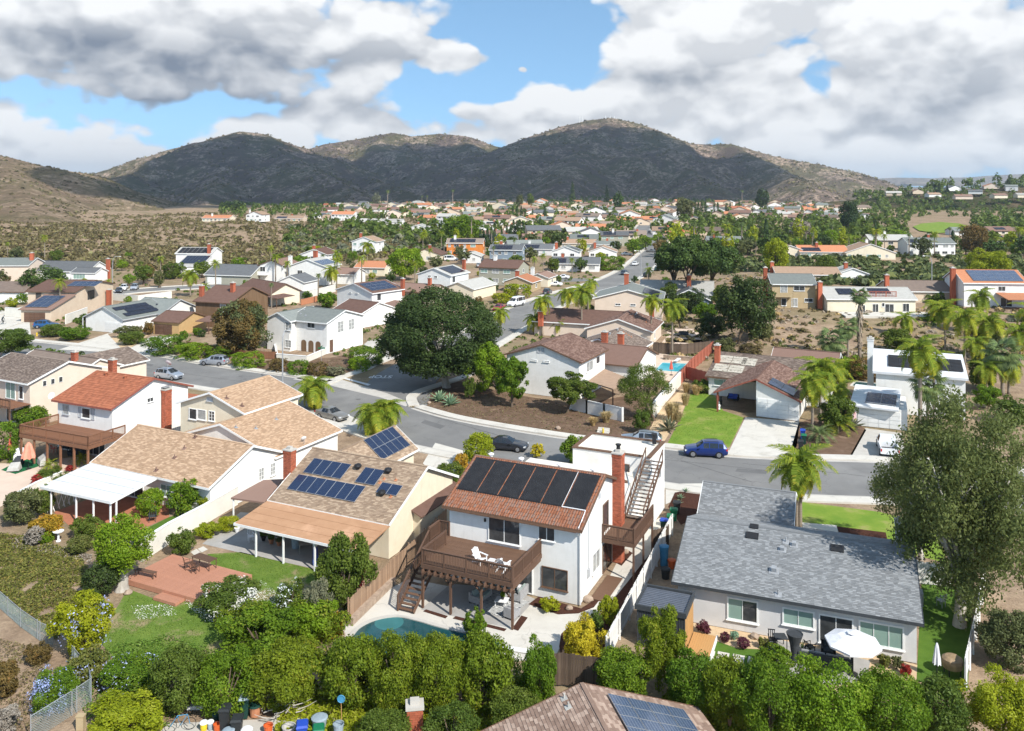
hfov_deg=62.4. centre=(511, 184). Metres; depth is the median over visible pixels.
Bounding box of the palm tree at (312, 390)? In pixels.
[291,375,334,409]
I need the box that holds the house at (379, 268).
[353,260,391,275]
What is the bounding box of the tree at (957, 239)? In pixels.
[953,235,960,248]
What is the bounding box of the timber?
[187,703,218,709]
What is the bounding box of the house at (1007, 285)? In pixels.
[942,267,1023,306]
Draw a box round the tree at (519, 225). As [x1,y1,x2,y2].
[517,219,521,239]
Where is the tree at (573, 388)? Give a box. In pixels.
[546,370,597,412]
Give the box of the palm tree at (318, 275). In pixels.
[315,273,321,302]
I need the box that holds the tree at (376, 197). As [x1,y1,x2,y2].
[371,192,380,203]
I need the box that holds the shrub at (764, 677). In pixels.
[729,653,805,730]
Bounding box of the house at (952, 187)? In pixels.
[943,185,961,190]
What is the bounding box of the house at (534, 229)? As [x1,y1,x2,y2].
[524,225,561,233]
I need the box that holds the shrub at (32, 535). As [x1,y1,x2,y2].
[23,525,44,544]
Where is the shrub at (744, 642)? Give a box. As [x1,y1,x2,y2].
[736,636,750,648]
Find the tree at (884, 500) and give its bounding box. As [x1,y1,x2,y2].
[865,456,937,560]
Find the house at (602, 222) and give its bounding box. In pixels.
[586,221,613,228]
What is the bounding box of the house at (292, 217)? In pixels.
[274,213,307,221]
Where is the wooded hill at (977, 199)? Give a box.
[814,187,1023,210]
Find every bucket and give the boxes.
[199,719,207,730]
[207,719,213,729]
[212,712,218,721]
[213,721,219,730]
[222,726,234,730]
[241,725,252,730]
[249,701,260,717]
[263,721,272,730]
[282,721,295,730]
[291,539,299,548]
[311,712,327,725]
[333,720,343,730]
[667,558,675,568]
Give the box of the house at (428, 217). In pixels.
[417,214,436,219]
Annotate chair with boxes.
[6,462,21,471]
[13,447,23,459]
[13,455,24,463]
[37,452,45,466]
[148,506,156,521]
[182,557,191,570]
[190,562,199,572]
[247,529,253,539]
[471,547,487,565]
[495,558,511,572]
[768,629,775,643]
[803,639,815,650]
[936,594,947,606]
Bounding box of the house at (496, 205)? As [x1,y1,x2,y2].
[492,202,507,208]
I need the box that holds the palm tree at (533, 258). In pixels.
[530,256,538,266]
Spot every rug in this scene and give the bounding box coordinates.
[2,457,56,473]
[471,590,528,617]
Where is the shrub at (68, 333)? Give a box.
[57,325,92,339]
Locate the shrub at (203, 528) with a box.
[193,521,222,538]
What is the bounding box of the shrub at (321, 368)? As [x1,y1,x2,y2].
[307,361,329,376]
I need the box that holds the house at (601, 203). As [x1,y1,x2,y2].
[596,202,608,206]
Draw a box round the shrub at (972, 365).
[967,355,996,385]
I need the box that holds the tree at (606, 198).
[603,185,609,201]
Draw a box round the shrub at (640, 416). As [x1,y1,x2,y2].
[632,409,652,429]
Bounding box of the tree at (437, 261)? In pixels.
[427,255,442,267]
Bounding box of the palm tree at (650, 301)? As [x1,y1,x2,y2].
[639,293,663,323]
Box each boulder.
[124,589,132,594]
[566,605,572,609]
[583,595,592,602]
[750,632,759,639]
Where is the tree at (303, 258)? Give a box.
[296,255,309,260]
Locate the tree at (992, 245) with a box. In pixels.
[981,241,1005,251]
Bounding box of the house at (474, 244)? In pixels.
[446,235,484,254]
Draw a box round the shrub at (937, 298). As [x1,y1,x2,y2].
[924,292,945,303]
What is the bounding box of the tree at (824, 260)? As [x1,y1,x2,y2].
[815,254,835,266]
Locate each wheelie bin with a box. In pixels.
[217,703,231,729]
[230,713,243,730]
[237,692,249,718]
[296,718,307,730]
[312,722,324,730]
[659,517,667,527]
[666,513,674,527]
[669,507,677,520]
[672,500,680,513]
[798,439,803,448]
[801,433,806,443]
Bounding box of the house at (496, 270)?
[477,254,529,285]
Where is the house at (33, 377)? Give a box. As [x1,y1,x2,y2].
[0,346,149,432]
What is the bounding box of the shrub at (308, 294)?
[301,291,312,298]
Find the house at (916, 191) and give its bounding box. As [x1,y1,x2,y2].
[909,189,923,193]
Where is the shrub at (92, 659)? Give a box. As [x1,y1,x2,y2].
[66,643,109,690]
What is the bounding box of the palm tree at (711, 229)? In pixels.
[708,226,714,239]
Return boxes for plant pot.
[259,532,266,540]
[266,533,274,543]
[275,536,281,545]
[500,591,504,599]
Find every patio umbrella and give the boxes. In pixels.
[21,441,35,469]
[824,628,881,676]
[932,642,940,675]
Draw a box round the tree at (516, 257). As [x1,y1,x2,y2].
[509,254,523,259]
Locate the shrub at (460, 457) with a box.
[452,452,468,468]
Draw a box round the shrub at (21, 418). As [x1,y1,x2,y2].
[12,405,50,428]
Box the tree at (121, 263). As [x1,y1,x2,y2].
[116,259,128,270]
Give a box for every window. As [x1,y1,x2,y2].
[5,382,15,399]
[6,408,15,420]
[18,385,23,399]
[61,404,68,415]
[73,274,84,278]
[81,407,90,419]
[88,290,93,299]
[147,397,153,403]
[160,483,171,498]
[189,408,197,420]
[196,409,205,420]
[208,410,214,421]
[258,467,264,481]
[270,462,276,476]
[284,322,291,330]
[285,340,290,347]
[307,323,314,328]
[337,320,343,332]
[348,318,353,329]
[377,293,380,300]
[537,526,555,542]
[541,566,568,592]
[586,360,593,372]
[592,546,600,575]
[596,355,599,364]
[658,463,661,481]
[713,379,733,387]
[726,596,758,625]
[780,285,787,292]
[781,298,786,305]
[781,606,815,630]
[793,298,797,306]
[794,286,804,290]
[804,298,812,302]
[859,619,904,652]
[872,304,878,311]
[885,304,893,311]
[903,303,908,311]
[998,286,1005,291]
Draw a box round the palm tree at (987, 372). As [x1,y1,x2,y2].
[967,360,1005,386]
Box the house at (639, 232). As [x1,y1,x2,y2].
[616,229,646,238]
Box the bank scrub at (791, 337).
[662,272,1023,360]
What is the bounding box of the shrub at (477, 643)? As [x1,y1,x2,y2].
[446,629,515,717]
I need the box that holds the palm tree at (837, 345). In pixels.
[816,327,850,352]
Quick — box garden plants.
[0,242,676,357]
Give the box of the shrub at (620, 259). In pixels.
[600,256,625,269]
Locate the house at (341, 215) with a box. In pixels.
[331,210,357,220]
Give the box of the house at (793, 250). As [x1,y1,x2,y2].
[787,244,801,257]
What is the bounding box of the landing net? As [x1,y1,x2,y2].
[337,695,344,719]
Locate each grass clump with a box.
[586,416,597,425]
[597,411,614,422]
[659,399,683,420]
[672,412,685,421]
[680,382,691,392]
[680,393,691,405]
[690,384,704,394]
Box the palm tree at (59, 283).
[50,278,67,295]
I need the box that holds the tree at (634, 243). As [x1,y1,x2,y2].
[624,238,641,255]
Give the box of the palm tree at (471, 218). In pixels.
[469,216,473,233]
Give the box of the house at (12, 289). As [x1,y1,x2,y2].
[0,281,36,302]
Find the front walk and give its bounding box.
[666,483,701,503]
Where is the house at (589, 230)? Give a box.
[574,227,599,233]
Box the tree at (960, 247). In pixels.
[958,239,967,254]
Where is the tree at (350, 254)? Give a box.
[347,250,357,262]
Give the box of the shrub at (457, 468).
[436,461,464,482]
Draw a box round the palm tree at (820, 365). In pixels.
[794,356,846,422]
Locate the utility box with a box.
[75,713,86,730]
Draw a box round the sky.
[0,0,1023,186]
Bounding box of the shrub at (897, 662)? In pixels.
[891,656,903,668]
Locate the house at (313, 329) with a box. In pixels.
[265,306,365,353]
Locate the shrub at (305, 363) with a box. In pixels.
[287,359,309,374]
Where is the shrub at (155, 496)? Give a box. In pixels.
[134,487,164,515]
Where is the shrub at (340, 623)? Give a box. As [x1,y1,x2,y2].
[327,611,344,638]
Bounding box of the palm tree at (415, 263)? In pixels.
[410,261,419,282]
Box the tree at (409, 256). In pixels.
[385,246,424,279]
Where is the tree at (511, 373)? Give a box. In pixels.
[495,355,528,406]
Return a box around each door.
[24,312,44,321]
[89,445,104,454]
[105,322,120,331]
[127,487,143,498]
[155,324,171,334]
[207,277,220,283]
[330,339,332,351]
[340,328,360,349]
[365,314,380,326]
[487,517,520,546]
[514,570,532,594]
[602,543,611,573]
[603,500,608,531]
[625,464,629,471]
[757,398,798,420]
[818,613,853,643]
[857,409,899,429]
[1000,298,1011,306]
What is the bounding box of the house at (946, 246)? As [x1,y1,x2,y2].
[897,234,956,255]
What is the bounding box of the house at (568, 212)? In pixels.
[557,210,578,214]
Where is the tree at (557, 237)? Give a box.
[551,232,566,247]
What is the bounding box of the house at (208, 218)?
[202,213,236,221]
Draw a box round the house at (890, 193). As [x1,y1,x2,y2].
[885,191,901,195]
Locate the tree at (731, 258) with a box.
[681,238,745,280]
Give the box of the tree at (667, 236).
[665,228,685,242]
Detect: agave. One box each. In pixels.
[428,390,446,400]
[439,393,460,404]
[657,415,681,430]
[799,639,810,649]
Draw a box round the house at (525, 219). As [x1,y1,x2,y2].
[509,216,532,223]
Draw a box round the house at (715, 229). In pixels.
[695,227,721,234]
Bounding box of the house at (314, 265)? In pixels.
[288,250,366,284]
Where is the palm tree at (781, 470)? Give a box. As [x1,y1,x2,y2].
[768,455,820,526]
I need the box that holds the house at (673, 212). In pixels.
[667,209,688,216]
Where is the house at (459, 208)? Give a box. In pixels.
[446,207,464,210]
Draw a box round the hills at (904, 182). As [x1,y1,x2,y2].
[878,174,1023,186]
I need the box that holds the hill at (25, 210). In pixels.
[0,155,190,224]
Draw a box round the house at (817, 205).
[814,203,827,207]
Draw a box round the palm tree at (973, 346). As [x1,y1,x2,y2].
[955,336,991,359]
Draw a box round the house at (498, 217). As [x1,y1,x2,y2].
[483,214,510,223]
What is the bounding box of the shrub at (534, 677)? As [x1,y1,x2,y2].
[513,633,556,701]
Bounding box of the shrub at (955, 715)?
[912,671,974,730]
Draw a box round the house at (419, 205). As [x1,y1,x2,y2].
[417,202,432,207]
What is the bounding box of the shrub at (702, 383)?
[690,378,709,392]
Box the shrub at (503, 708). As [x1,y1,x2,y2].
[488,684,540,724]
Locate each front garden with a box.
[112,334,147,347]
[251,354,353,377]
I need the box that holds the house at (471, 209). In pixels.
[464,207,482,211]
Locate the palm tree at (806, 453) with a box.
[765,443,837,526]
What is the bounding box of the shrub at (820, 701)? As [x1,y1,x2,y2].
[779,651,878,730]
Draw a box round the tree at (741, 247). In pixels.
[735,242,748,253]
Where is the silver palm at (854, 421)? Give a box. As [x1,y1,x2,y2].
[845,414,864,429]
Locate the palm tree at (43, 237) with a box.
[38,234,48,256]
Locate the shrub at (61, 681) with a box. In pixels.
[25,664,80,717]
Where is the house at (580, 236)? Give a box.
[569,234,598,240]
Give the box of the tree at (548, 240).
[541,237,550,243]
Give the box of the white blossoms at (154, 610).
[133,603,174,619]
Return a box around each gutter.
[3,354,1021,505]
[37,342,304,379]
[295,375,407,405]
[411,408,1023,472]
[461,225,644,333]
[496,263,655,343]
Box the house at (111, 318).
[82,297,195,332]
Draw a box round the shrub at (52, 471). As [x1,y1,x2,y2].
[36,466,67,479]
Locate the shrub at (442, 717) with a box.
[420,698,481,730]
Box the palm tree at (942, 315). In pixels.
[927,299,964,351]
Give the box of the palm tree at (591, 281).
[584,277,598,291]
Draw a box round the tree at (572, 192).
[568,181,575,201]
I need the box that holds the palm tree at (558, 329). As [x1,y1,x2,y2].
[551,319,563,332]
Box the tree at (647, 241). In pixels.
[640,235,652,249]
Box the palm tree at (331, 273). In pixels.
[320,265,340,284]
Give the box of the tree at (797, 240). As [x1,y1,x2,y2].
[791,238,803,245]
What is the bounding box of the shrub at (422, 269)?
[419,267,427,271]
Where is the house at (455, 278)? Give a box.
[416,258,497,298]
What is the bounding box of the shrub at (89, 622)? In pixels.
[45,589,115,655]
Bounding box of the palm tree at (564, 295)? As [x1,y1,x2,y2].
[554,287,574,307]
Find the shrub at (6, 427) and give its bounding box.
[0,420,24,462]
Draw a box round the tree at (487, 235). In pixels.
[485,228,488,242]
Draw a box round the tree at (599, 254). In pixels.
[595,252,605,258]
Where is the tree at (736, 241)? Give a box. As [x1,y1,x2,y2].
[730,237,739,248]
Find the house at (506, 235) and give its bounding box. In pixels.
[480,233,517,243]
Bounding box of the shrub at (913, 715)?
[852,663,933,730]
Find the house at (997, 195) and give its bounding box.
[989,193,1007,197]
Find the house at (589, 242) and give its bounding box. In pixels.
[560,236,596,248]
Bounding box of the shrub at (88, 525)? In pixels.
[68,514,104,536]
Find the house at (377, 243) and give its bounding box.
[351,232,384,252]
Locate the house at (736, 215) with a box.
[730,213,747,217]
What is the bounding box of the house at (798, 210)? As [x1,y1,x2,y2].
[781,209,800,212]
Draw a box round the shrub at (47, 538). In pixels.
[38,530,54,543]
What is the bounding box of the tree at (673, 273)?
[656,264,686,279]
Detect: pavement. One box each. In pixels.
[0,284,211,314]
[0,287,210,329]
[1,354,1020,512]
[32,339,328,381]
[326,355,398,384]
[406,374,471,406]
[414,405,1023,470]
[440,225,644,339]
[494,229,668,348]
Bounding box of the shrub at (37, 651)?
[23,640,53,664]
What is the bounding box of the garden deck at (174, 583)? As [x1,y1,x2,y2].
[128,554,251,605]
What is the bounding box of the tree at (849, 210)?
[838,201,858,227]
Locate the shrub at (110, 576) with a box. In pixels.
[80,559,120,595]
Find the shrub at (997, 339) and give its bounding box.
[967,331,1005,356]
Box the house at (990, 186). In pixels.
[982,183,999,188]
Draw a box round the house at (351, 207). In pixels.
[344,206,362,209]
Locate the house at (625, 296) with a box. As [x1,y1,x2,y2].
[592,272,665,319]
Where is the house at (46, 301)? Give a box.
[18,279,115,321]
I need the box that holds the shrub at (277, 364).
[266,358,288,371]
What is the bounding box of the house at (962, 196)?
[952,194,972,198]
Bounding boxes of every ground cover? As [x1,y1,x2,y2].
[0,532,89,638]
[0,638,50,730]
[11,537,91,561]
[78,633,214,727]
[275,688,492,730]
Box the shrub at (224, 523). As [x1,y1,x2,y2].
[217,515,239,531]
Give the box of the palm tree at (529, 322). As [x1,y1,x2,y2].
[522,313,545,333]
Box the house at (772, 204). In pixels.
[767,202,780,205]
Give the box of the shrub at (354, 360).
[348,356,371,371]
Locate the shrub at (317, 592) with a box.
[301,576,333,622]
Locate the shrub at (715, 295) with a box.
[712,284,728,307]
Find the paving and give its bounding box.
[161,718,359,730]
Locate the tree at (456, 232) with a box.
[453,229,459,237]
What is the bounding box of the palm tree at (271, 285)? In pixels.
[268,283,273,308]
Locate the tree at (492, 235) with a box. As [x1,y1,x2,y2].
[489,227,493,243]
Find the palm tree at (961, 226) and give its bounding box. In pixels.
[957,224,967,249]
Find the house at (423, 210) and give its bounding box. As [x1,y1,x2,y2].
[411,209,430,212]
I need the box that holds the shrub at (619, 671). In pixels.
[592,644,652,695]
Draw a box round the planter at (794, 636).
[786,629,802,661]
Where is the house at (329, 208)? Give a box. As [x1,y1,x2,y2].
[322,206,338,210]
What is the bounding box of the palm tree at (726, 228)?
[720,223,732,240]
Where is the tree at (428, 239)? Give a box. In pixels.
[421,235,431,243]
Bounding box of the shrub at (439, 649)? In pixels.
[410,630,470,710]
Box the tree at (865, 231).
[861,226,874,236]
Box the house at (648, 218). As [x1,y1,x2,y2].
[641,215,657,222]
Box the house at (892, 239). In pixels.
[861,231,912,251]
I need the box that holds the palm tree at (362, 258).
[357,255,367,281]
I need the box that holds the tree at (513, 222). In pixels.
[511,219,515,233]
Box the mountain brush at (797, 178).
[85,117,905,202]
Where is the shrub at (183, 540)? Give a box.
[165,526,196,554]
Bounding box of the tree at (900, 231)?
[888,230,906,233]
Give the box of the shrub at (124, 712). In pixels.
[86,683,165,730]
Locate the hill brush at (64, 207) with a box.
[0,155,192,222]
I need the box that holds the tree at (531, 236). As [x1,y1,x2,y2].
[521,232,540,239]
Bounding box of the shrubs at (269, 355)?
[186,340,276,358]
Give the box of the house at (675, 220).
[664,219,690,226]
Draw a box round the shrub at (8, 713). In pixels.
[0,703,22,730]
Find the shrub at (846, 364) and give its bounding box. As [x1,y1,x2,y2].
[842,354,866,378]
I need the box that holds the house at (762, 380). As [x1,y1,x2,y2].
[705,343,841,420]
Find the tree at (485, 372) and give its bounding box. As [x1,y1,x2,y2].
[463,341,504,394]
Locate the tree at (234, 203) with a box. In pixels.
[220,200,244,209]
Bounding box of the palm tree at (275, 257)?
[270,254,280,280]
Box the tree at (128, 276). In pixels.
[122,273,135,285]
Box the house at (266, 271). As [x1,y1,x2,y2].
[257,257,297,280]
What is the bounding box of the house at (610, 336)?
[585,327,652,347]
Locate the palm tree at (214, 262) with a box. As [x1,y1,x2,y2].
[210,259,222,284]
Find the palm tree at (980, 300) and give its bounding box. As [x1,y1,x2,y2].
[967,288,998,314]
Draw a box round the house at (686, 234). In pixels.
[662,232,689,242]
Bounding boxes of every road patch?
[421,420,443,428]
[735,468,766,473]
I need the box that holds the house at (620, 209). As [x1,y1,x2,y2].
[615,206,629,212]
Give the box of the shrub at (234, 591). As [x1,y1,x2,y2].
[192,574,261,619]
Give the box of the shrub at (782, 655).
[755,642,794,674]
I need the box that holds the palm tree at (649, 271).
[643,267,654,278]
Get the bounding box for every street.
[2,342,1023,504]
[113,284,239,293]
[352,223,656,404]
[561,278,594,281]
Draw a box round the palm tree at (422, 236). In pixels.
[419,233,425,248]
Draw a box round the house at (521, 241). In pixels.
[504,238,542,243]
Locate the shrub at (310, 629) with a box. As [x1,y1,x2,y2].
[286,595,338,641]
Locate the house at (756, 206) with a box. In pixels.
[747,205,761,208]
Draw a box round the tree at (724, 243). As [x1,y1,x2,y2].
[721,233,734,246]
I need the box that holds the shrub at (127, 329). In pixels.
[112,325,140,336]
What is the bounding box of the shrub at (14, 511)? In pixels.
[2,487,42,523]
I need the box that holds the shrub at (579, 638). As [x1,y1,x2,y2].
[563,611,608,657]
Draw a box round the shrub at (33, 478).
[30,474,46,483]
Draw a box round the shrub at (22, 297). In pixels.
[16,293,27,304]
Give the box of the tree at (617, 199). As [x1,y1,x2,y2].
[612,191,623,207]
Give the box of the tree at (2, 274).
[0,269,8,280]
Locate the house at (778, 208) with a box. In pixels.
[774,207,783,210]
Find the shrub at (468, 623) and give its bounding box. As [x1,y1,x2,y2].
[462,605,486,634]
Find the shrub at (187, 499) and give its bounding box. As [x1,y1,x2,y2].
[165,478,201,515]
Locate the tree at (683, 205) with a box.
[675,197,694,216]
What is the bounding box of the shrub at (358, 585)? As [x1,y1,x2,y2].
[345,574,364,595]
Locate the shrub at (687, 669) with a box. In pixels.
[663,645,710,714]
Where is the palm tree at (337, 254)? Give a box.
[331,249,342,260]
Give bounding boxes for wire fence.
[0,591,52,644]
[30,645,91,730]
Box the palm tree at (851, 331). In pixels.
[834,316,859,356]
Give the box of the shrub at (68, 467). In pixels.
[64,465,76,470]
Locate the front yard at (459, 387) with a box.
[413,381,657,434]
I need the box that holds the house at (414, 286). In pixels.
[391,277,448,302]
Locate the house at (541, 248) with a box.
[520,240,554,255]
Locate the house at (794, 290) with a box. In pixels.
[763,266,816,308]
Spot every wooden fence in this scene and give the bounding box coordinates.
[348,509,446,615]
[552,650,600,685]
[605,514,672,647]
[653,340,710,354]
[653,524,668,547]
[681,342,712,384]
[686,366,706,380]
[917,560,950,584]
[964,573,985,687]
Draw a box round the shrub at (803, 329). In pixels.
[796,328,811,333]
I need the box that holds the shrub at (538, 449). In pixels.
[530,443,545,456]
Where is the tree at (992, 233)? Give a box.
[987,230,1000,242]
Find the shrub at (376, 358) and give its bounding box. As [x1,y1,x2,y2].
[347,346,383,366]
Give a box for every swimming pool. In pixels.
[349,614,506,652]
[656,362,686,372]
[850,381,875,386]
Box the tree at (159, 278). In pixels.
[153,270,164,287]
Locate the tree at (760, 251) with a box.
[757,246,764,254]
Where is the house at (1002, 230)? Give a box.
[984,226,1015,234]
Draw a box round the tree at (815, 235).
[809,229,817,240]
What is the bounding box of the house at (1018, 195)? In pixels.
[1013,192,1023,197]
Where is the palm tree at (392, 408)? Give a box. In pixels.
[369,399,408,428]
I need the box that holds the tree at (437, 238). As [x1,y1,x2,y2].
[433,233,446,243]
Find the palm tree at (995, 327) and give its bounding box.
[966,310,1014,345]
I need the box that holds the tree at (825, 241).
[812,234,831,244]
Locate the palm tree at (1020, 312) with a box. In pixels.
[1007,302,1023,324]
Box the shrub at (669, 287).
[660,281,677,298]
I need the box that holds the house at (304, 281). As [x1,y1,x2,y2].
[275,272,317,290]
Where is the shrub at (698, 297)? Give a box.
[685,287,712,313]
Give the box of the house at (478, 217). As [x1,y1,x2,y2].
[473,216,483,220]
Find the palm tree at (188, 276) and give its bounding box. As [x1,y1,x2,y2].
[177,268,202,296]
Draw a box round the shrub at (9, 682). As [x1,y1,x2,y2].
[0,659,20,697]
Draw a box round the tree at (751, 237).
[739,235,760,248]
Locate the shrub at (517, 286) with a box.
[502,283,531,297]
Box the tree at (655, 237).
[652,234,661,240]
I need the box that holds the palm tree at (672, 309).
[658,298,688,352]
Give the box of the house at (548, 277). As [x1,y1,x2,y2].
[530,267,557,286]
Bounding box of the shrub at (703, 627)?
[695,619,710,633]
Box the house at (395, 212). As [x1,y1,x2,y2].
[385,209,401,217]
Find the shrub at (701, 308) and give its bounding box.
[692,302,719,318]
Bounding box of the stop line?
[345,378,369,384]
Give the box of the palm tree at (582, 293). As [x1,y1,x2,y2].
[566,282,596,319]
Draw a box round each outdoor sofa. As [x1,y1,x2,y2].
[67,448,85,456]
[468,586,491,605]
[510,583,528,602]
[678,331,688,334]
[727,393,738,400]
[798,648,851,670]
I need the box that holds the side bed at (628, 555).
[615,551,631,565]
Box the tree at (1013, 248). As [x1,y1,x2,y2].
[1008,244,1020,253]
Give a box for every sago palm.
[38,458,58,469]
[68,451,92,465]
[805,424,836,444]
[819,411,857,436]
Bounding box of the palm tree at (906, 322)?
[889,311,920,333]
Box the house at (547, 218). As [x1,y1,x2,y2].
[539,216,563,222]
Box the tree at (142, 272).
[133,264,153,284]
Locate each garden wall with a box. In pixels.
[5,307,20,317]
[14,471,62,500]
[65,307,86,323]
[113,291,171,300]
[140,486,237,561]
[274,344,326,361]
[300,284,335,298]
[301,296,325,304]
[348,577,395,624]
[498,646,529,659]
[652,372,680,416]
[663,355,692,360]
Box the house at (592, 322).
[532,307,663,346]
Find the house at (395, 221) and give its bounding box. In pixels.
[382,217,404,224]
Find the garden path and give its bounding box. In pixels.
[802,522,838,531]
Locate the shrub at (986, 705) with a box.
[955,662,1023,730]
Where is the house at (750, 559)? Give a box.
[671,480,923,662]
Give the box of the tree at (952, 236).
[950,230,954,240]
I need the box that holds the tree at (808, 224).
[789,221,811,237]
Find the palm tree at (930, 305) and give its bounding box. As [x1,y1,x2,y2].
[922,299,945,317]
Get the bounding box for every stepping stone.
[191,549,199,554]
[198,546,207,551]
[717,651,729,657]
[733,654,744,662]
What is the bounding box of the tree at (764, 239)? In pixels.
[756,234,772,248]
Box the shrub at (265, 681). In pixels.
[245,634,321,713]
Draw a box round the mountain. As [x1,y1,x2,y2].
[94,118,898,204]
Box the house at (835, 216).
[820,214,839,220]
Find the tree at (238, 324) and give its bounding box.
[210,298,273,353]
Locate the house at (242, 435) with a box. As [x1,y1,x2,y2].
[40,375,342,522]
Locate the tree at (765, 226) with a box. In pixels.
[763,219,768,236]
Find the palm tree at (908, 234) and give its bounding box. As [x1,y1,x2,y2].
[906,233,911,253]
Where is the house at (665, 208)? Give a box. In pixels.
[659,206,672,210]
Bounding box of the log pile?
[256,697,315,721]
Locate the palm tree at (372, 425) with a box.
[350,399,393,436]
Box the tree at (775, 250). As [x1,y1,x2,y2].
[763,237,789,269]
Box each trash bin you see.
[659,544,668,565]
[660,566,670,579]
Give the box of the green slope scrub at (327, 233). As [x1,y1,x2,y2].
[281,222,449,254]
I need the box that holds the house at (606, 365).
[504,331,658,405]
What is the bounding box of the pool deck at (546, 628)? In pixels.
[334,517,660,660]
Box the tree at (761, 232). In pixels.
[754,228,769,239]
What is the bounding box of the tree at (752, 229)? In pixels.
[748,225,757,237]
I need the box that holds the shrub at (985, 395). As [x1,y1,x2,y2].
[971,384,1001,408]
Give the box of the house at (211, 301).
[151,281,270,335]
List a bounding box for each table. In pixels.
[191,553,216,570]
[299,541,312,553]
[494,596,508,606]
[772,633,787,648]
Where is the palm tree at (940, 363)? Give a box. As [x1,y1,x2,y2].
[923,350,954,425]
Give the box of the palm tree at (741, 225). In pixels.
[738,222,744,237]
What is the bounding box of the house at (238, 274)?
[203,263,259,284]
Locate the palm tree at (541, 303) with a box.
[529,294,554,335]
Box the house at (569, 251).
[550,241,582,256]
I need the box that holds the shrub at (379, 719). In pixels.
[357,707,411,730]
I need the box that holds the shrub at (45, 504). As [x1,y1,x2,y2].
[33,483,56,514]
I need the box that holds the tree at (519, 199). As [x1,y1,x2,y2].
[516,195,523,209]
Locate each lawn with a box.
[102,552,341,664]
[668,392,743,446]
[700,641,759,668]
[802,502,944,560]
[917,584,970,690]
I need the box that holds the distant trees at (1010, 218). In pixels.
[218,172,1023,243]
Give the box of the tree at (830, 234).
[821,229,838,242]
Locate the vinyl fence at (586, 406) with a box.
[569,398,623,421]
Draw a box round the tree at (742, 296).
[712,272,779,343]
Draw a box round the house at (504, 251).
[489,240,526,259]
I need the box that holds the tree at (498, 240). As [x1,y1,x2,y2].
[494,233,502,243]
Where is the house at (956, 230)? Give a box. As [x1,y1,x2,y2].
[944,227,963,234]
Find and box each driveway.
[0,310,30,333]
[59,333,119,351]
[131,336,171,356]
[340,415,363,429]
[354,339,388,366]
[423,443,468,469]
[730,417,799,452]
[851,428,903,461]
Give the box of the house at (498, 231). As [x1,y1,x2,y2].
[481,229,508,233]
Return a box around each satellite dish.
[48,392,54,398]
[165,360,171,376]
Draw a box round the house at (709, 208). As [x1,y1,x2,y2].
[704,206,724,211]
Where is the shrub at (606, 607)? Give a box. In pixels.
[597,594,619,626]
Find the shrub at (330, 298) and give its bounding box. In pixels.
[317,292,336,307]
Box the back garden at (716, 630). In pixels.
[683,623,916,701]
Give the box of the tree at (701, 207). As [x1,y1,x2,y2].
[700,200,703,213]
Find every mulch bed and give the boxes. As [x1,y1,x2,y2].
[423,609,446,617]
[453,616,505,630]
[514,616,527,630]
[529,597,597,613]
[559,554,649,665]
[668,492,699,524]
[837,526,886,538]
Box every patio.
[0,455,96,506]
[54,496,168,531]
[203,512,353,567]
[422,584,534,627]
[666,328,703,342]
[768,640,869,684]
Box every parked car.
[33,319,58,328]
[114,287,122,292]
[119,283,128,290]
[130,283,138,289]
[154,366,183,380]
[199,354,229,365]
[314,406,348,420]
[444,255,457,260]
[490,435,528,452]
[492,303,504,310]
[507,296,524,306]
[542,288,551,294]
[551,281,562,285]
[560,274,569,278]
[621,429,661,440]
[684,438,727,458]
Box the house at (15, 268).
[0,252,44,280]
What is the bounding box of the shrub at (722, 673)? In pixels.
[701,654,757,726]
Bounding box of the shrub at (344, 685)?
[323,632,385,710]
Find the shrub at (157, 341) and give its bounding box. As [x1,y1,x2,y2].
[139,334,190,355]
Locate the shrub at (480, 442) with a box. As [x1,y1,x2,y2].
[463,432,494,462]
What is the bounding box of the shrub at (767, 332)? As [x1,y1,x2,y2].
[747,323,773,338]
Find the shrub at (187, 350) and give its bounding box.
[173,342,213,360]
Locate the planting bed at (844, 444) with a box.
[793,414,865,454]
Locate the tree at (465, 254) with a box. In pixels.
[455,248,471,260]
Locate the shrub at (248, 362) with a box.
[231,350,266,369]
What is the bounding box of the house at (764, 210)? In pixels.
[752,209,772,212]
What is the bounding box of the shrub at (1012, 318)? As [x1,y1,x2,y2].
[1005,312,1022,321]
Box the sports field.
[913,222,963,232]
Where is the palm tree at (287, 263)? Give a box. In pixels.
[283,260,292,275]
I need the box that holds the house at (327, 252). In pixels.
[299,244,334,258]
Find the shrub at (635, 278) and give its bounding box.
[630,275,638,282]
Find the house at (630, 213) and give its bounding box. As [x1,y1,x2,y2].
[621,210,640,216]
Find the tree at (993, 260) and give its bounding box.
[962,247,1013,268]
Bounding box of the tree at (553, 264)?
[545,257,559,272]
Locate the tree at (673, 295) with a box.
[659,288,687,327]
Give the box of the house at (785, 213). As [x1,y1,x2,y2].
[776,211,794,216]
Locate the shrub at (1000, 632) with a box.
[974,608,1023,674]
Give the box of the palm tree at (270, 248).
[267,245,273,259]
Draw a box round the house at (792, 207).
[784,205,800,208]
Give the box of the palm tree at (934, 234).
[930,231,939,256]
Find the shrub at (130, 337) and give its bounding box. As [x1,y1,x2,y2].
[117,331,145,344]
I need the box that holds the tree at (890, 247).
[887,245,894,250]
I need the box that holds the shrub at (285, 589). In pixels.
[274,577,303,609]
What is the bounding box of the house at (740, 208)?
[732,206,749,209]
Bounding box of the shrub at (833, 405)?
[816,394,858,431]
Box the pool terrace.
[653,339,704,380]
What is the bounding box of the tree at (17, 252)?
[8,246,23,257]

